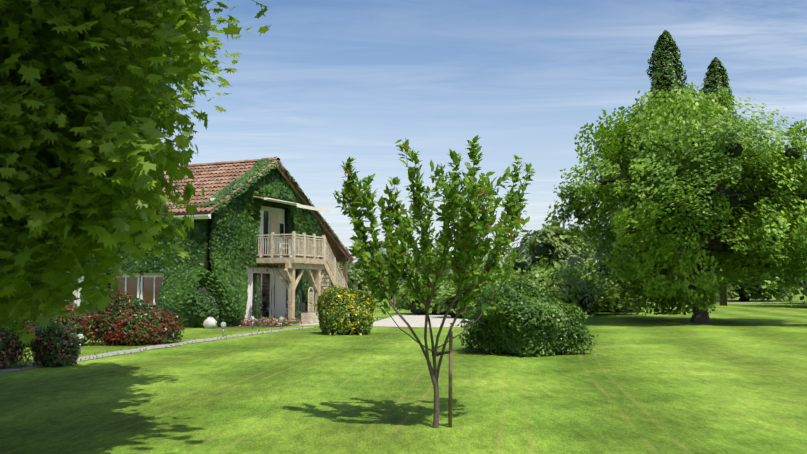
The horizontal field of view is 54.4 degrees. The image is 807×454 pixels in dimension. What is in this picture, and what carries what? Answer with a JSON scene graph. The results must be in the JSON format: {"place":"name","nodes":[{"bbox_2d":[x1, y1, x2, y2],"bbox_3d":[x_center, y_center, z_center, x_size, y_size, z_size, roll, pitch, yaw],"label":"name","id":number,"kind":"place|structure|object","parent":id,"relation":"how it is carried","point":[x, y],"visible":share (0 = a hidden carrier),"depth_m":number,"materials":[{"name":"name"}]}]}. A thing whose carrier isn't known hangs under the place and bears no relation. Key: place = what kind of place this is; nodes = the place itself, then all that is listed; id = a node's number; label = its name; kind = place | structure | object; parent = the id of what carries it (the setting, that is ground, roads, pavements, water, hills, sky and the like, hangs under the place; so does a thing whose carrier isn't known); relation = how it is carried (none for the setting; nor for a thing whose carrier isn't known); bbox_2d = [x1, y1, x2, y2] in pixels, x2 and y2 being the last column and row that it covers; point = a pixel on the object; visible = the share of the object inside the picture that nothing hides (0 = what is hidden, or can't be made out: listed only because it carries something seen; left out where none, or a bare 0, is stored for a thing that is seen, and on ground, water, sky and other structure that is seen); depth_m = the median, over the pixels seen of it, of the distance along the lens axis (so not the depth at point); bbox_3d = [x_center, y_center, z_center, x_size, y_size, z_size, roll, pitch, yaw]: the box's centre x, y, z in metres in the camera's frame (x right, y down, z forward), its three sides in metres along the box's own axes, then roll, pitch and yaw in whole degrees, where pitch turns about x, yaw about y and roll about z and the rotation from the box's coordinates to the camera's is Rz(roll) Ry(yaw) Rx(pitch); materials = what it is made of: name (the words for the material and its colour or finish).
{"place":"outdoors","nodes":[
{"label":"outdoors","id":0,"kind":"place"},
{"bbox_2d":[0,0,271,348],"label":"maple","id":1,"kind":"object","parent":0,"point":[101,105],"depth_m":6.87,"materials":[{"name":"green plant"}]},
{"bbox_2d":[0,327,317,372],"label":"garden path","id":2,"kind":"structure","parent":0,"point":[15,368],"depth_m":19.63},
{"bbox_2d":[1,326,318,371],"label":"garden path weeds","id":3,"kind":"object","parent":2,"relation":"on","point":[171,345],"visible":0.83,"depth_m":20.83,"materials":[{"name":"green plant"}]},
{"bbox_2d":[84,178,306,319],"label":"house walls","id":4,"kind":"structure","parent":0,"point":[207,266],"depth_m":30.92,"materials":[{"name":"beige paint"}]},
{"bbox_2d":[65,206,288,322],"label":"white house wall panels","id":5,"kind":"object","parent":4,"relation":"attached to","point":[281,219],"visible":0.15,"depth_m":34.81,"materials":[{"name":"white paint"}]},
{"bbox_2d":[111,209,285,322],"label":"windows and doors","id":6,"kind":"structure","parent":4,"relation":"in","point":[148,285],"depth_m":34.20,"materials":[{"name":"grey glass"}]},
{"bbox_2d":[162,161,353,285],"bbox_3d":[-16.529,1.103,40.571,25.100,7.100,12.115,-2,-5,24],"label":"house roof structure","id":7,"kind":"object","parent":4,"relation":"on","point":[340,252],"visible":0.12,"depth_m":37.99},
{"bbox_2d":[159,158,352,257],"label":"house roof tiles","id":8,"kind":"object","parent":7,"relation":"on","point":[212,182],"visible":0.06,"depth_m":34.00,"materials":[{"name":"red tile"}]},
{"bbox_2d":[249,196,348,323],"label":"wooden balcony","id":9,"kind":"structure","parent":4,"relation":"attached to","point":[312,262],"depth_m":33.38,"materials":[{"name":"beige wood"}]},
{"bbox_2d":[260,322,318,325],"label":"porch paving","id":10,"kind":"structure","parent":0,"point":[299,324],"depth_m":32.26,"materials":[{"name":"stone"}]},
{"bbox_2d":[252,274,262,321],"bbox_3d":[-6.074,2.995,32.633,0.501,2.108,0.488,0,-4,-1],"label":"cypress","id":11,"kind":"object","parent":10,"relation":"on","point":[256,293],"depth_m":32.50,"materials":[{"name":"green plant"}]},
{"bbox_2d":[295,269,301,319],"bbox_3d":[-4.637,2.969,33.910,0.552,2.356,0.553,0,-4,-1],"label":"cypress","id":12,"kind":"object","parent":10,"relation":"on","point":[297,295],"depth_m":33.76,"materials":[{"name":"green plant"}]},
{"bbox_2d":[370,242,386,256],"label":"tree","id":13,"kind":"object","parent":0,"point":[384,248],"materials":[{"name":"green plant"}]},
{"bbox_2d":[0,288,806,453],"bbox_3d":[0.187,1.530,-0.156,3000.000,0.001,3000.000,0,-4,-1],"label":"lawn","id":14,"kind":"structure","parent":0,"point":[731,378],"depth_m":11.40,"materials":[{"name":"green plant"}]},
{"bbox_2d":[0,317,39,368],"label":"rose bush","id":15,"kind":"object","parent":14,"relation":"on","point":[7,357],"depth_m":14.86,"materials":[{"name":"green plant"}]},
{"bbox_2d":[13,298,89,347],"bbox_3d":[-9.385,2.374,20.654,2.303,1.522,1.962,0,-4,-1],"label":"flowering bush","id":16,"kind":"object","parent":14,"relation":"on","point":[82,319],"depth_m":20.16,"materials":[{"name":"plant"}]},
{"bbox_2d":[21,318,86,366],"bbox_3d":[-6.853,2.226,15.560,1.142,1.026,1.074,0,-4,-1],"label":"rose bush","id":17,"kind":"object","parent":14,"relation":"on","point":[71,356],"depth_m":15.24,"materials":[{"name":"plant"}]},
{"bbox_2d":[77,334,83,354],"bbox_3d":[-7.444,2.693,18.053,0.166,0.473,0.162,0,-4,-1],"label":"garden light","id":18,"kind":"object","parent":14,"relation":"on","point":[81,335],"visible":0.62,"depth_m":18.03,"materials":[{"name":"silver metal"}]},
{"bbox_2d":[82,289,185,345],"bbox_3d":[-7.363,2.434,21.391,2.650,1.526,1.742,0,-4,-1],"label":"flowering bush","id":19,"kind":"object","parent":14,"relation":"on","point":[145,312],"depth_m":20.82,"materials":[{"name":"plant"}]},
{"bbox_2d":[90,324,298,328],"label":"bed soil","id":20,"kind":"structure","parent":14,"relation":"on","point":[247,326],"depth_m":30.79,"materials":[{"name":"brown soil"}]},
{"bbox_2d":[203,316,216,328],"bbox_3d":[-7.247,3.635,29.444,0.498,0.562,0.548,0,-4,-1],"label":"flowering bush","id":21,"kind":"object","parent":20,"relation":"on","point":[210,322],"visible":0.79,"depth_m":29.24,"materials":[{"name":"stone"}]},
{"bbox_2d":[239,317,306,325],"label":"flowerbed leaves","id":22,"kind":"object","parent":20,"relation":"on","point":[270,320],"visible":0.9,"depth_m":31.37,"materials":[{"name":"pink plant"}]},
{"bbox_2d":[80,156,339,327],"bbox_3d":[-6.987,0.519,34.048,6.366,7.403,12.475,-7,-8,56],"label":"ivy","id":23,"kind":"object","parent":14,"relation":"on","point":[183,296],"depth_m":31.36,"materials":[{"name":"green plant"}]},
{"bbox_2d":[221,322,225,336],"bbox_3d":[-5.574,3.172,24.275,0.166,0.473,0.162,0,-4,-1],"label":"garden light","id":24,"kind":"object","parent":14,"relation":"on","point":[223,324],"visible":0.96,"depth_m":24.24,"materials":[{"name":"silver metal"}]},
{"bbox_2d":[310,280,379,334],"bbox_3d":[-1.926,2.655,26.072,2.291,1.810,2.173,1,-5,-16],"label":"yellow bush","id":25,"kind":"object","parent":14,"relation":"on","point":[327,308],"depth_m":25.43,"materials":[{"name":"plant"}]},
{"bbox_2d":[324,261,382,295],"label":"tree","id":26,"kind":"object","parent":14,"relation":"on","point":[354,275],"depth_m":97.25,"materials":[{"name":"green plant"}]},
{"bbox_2d":[352,252,388,269],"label":"tree","id":27,"kind":"object","parent":14,"relation":"on","point":[372,258],"depth_m":123.86,"materials":[{"name":"green plant"}]},
{"bbox_2d":[366,264,420,298],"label":"tree","id":28,"kind":"object","parent":14,"relation":"on","point":[386,272],"depth_m":100.91,"materials":[{"name":"green plant"}]},
{"bbox_2d":[392,274,455,314],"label":"bush","id":29,"kind":"object","parent":14,"relation":"on","point":[404,289],"depth_m":43.95,"materials":[{"name":"green plant"}]},
{"bbox_2d":[332,135,535,427],"bbox_3d":[0.406,0.627,8.725,2.457,3.168,2.140,0,-4,-1],"label":"young tree","id":30,"kind":"object","parent":14,"relation":"on","point":[456,200],"depth_m":8.74,"materials":[{"name":"green plant"}]},
{"bbox_2d":[432,331,452,427],"bbox_3d":[0.430,1.683,8.683,0.235,1.051,0.078,1,-5,-15],"label":"tree stake","id":31,"kind":"object","parent":14,"relation":"on","point":[450,352],"visible":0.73,"depth_m":8.68,"materials":[{"name":"brown wood"}]},
{"bbox_2d":[429,256,493,279],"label":"tree","id":32,"kind":"object","parent":14,"relation":"on","point":[480,267],"depth_m":88.38,"materials":[{"name":"green plant"}]},
{"bbox_2d":[429,270,522,317],"bbox_3d":[4.076,3.459,39.685,5.685,2.666,5.562,0,-4,-1],"label":"bush","id":33,"kind":"object","parent":14,"relation":"on","point":[441,306],"depth_m":39.13,"materials":[{"name":"green plant"}]},
{"bbox_2d":[489,264,527,277],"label":"tree","id":34,"kind":"object","parent":14,"relation":"on","point":[518,271],"visible":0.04,"depth_m":46.75,"materials":[{"name":"green plant"}]},
{"bbox_2d":[493,230,538,275],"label":"tree","id":35,"kind":"object","parent":14,"relation":"on","point":[524,241],"depth_m":93.90,"materials":[{"name":"green plant"}]},
{"bbox_2d":[450,272,597,356],"bbox_3d":[2.787,2.018,18.470,3.351,1.891,3.330,0,-4,-1],"label":"round bush","id":36,"kind":"object","parent":14,"relation":"on","point":[547,306],"depth_m":17.78,"materials":[{"name":"green plant"}]},
{"bbox_2d":[524,221,593,273],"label":"tree","id":37,"kind":"object","parent":14,"relation":"on","point":[547,236],"depth_m":56.68,"materials":[{"name":"green plant"}]},
{"bbox_2d":[516,255,607,312],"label":"bush","id":38,"kind":"object","parent":14,"relation":"on","point":[547,276],"depth_m":40.32,"materials":[{"name":"green plant"}]},
{"bbox_2d":[580,228,605,264],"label":"tree","id":39,"kind":"object","parent":14,"relation":"on","point":[590,254],"depth_m":100.79,"materials":[{"name":"green plant"}]},
{"bbox_2d":[558,259,642,313],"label":"bush","id":40,"kind":"object","parent":14,"relation":"on","point":[614,296],"depth_m":43.19,"materials":[{"name":"green plant"}]},
{"bbox_2d":[643,30,698,305],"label":"conifer tree","id":41,"kind":"object","parent":14,"relation":"on","point":[665,38],"depth_m":62.99,"materials":[{"name":"green plant"}]},
{"bbox_2d":[542,82,806,322],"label":"tree","id":42,"kind":"object","parent":14,"relation":"on","point":[652,148],"depth_m":32.09,"materials":[{"name":"green plant"}]},
{"bbox_2d":[610,233,741,301],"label":"tree","id":43,"kind":"object","parent":14,"relation":"on","point":[730,289],"depth_m":79.95,"materials":[{"name":"green plant"}]},
{"bbox_2d":[699,57,740,305],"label":"conifer tree","id":44,"kind":"object","parent":14,"relation":"on","point":[716,63],"depth_m":67.13,"materials":[{"name":"green plant"}]},
{"bbox_2d":[727,226,804,300],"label":"bush","id":45,"kind":"object","parent":14,"relation":"on","point":[746,292],"depth_m":85.13,"materials":[{"name":"green plant"}]},
{"bbox_2d":[787,246,806,303],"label":"tree","id":46,"kind":"object","parent":14,"relation":"on","point":[804,285],"depth_m":60.52,"materials":[{"name":"green plant"}]},
{"bbox_2d":[402,247,416,264],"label":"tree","id":47,"kind":"object","parent":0,"point":[411,253],"depth_m":254.03,"materials":[{"name":"green plant"}]},
{"bbox_2d":[373,313,473,326],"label":"forecourt gravel","id":48,"kind":"structure","parent":0,"point":[415,320],"depth_m":35.25,"materials":[{"name":"beige gravel"}]},
{"bbox_2d":[414,261,448,274],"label":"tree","id":49,"kind":"object","parent":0,"point":[419,270],"depth_m":108.55,"materials":[{"name":"green plant"}]},
{"bbox_2d":[160,0,806,262],"label":"sky","id":50,"kind":"structure","parent":0,"point":[330,82],"materials":[{"name":"blue"}]},
{"bbox_2d":[595,289,658,311],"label":"bush","id":51,"kind":"object","parent":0,"point":[608,311],"depth_m":48.51,"materials":[{"name":"green plant"}]}
]}

